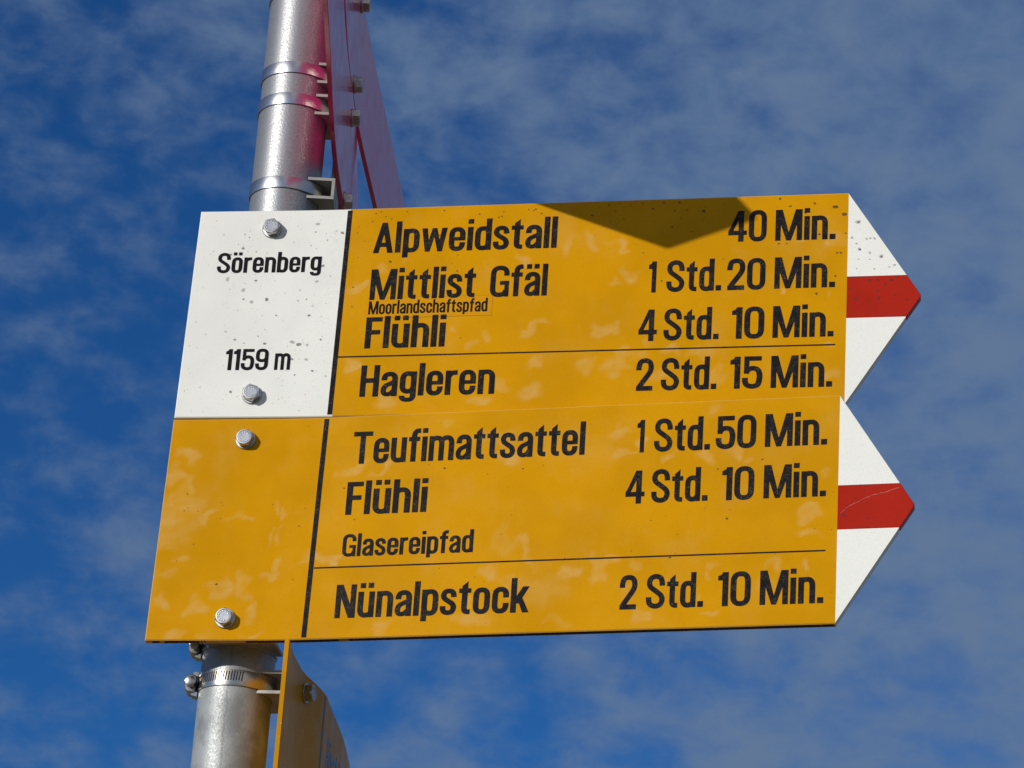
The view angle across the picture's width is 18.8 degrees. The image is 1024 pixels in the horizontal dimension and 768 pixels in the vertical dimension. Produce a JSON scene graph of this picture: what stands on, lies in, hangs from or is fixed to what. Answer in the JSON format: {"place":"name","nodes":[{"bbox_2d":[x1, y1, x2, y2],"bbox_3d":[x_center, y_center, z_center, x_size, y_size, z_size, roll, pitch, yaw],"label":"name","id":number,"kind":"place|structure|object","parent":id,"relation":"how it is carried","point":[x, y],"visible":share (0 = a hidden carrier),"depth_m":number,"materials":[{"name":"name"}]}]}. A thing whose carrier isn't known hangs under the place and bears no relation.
{"place":"outdoors","nodes":[
{"label":"outdoors","id":0,"kind":"place"},
{"bbox_2d":[0,0,1023,767],"label":"sky","id":1,"kind":"structure","parent":0,"point":[123,122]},
{"bbox_3d":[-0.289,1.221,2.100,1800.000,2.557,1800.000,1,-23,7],"label":"ground","id":2,"kind":"structure","parent":0,"visible":0},
{"bbox_2d":[190,0,327,767],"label":"steel pole","id":3,"kind":"object","parent":2,"relation":"on","point":[232,726],"depth_m":2.66,"materials":[{"name":"metal"}]},
{"bbox_2d":[184,639,349,767],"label":"trail sign","id":4,"kind":"object","parent":3,"relation":"attached to","point":[308,733],"visible":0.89,"depth_m":2.49,"materials":[{"name":"yellow metal"}]},
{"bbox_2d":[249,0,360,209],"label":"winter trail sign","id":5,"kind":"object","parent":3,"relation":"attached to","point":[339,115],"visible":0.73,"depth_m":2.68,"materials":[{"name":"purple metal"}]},
{"bbox_2d":[261,0,405,208],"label":"winter trail sign","id":6,"kind":"object","parent":3,"relation":"attached to","point":[378,159],"visible":0.69,"depth_m":2.92,"materials":[{"name":"purple metal"}]},
{"bbox_2d":[145,395,914,662],"bbox_3d":[0.019,0.118,2.481,0.610,0.207,0.099,-2,-24,14],"label":"trail sign","id":7,"kind":"object","parent":3,"relation":"attached to","point":[778,513],"visible":1,"depth_m":2.46,"materials":[{"name":"yellow metal"}]},
{"bbox_2d":[174,193,920,419],"bbox_3d":[0.033,-0.058,2.554,0.607,0.202,0.099,-2,-24,14],"label":"trail sign","id":8,"kind":"object","parent":3,"relation":"attached to","point":[347,313],"visible":0.98,"depth_m":2.54,"materials":[{"name":"yellow metal"}]}
]}

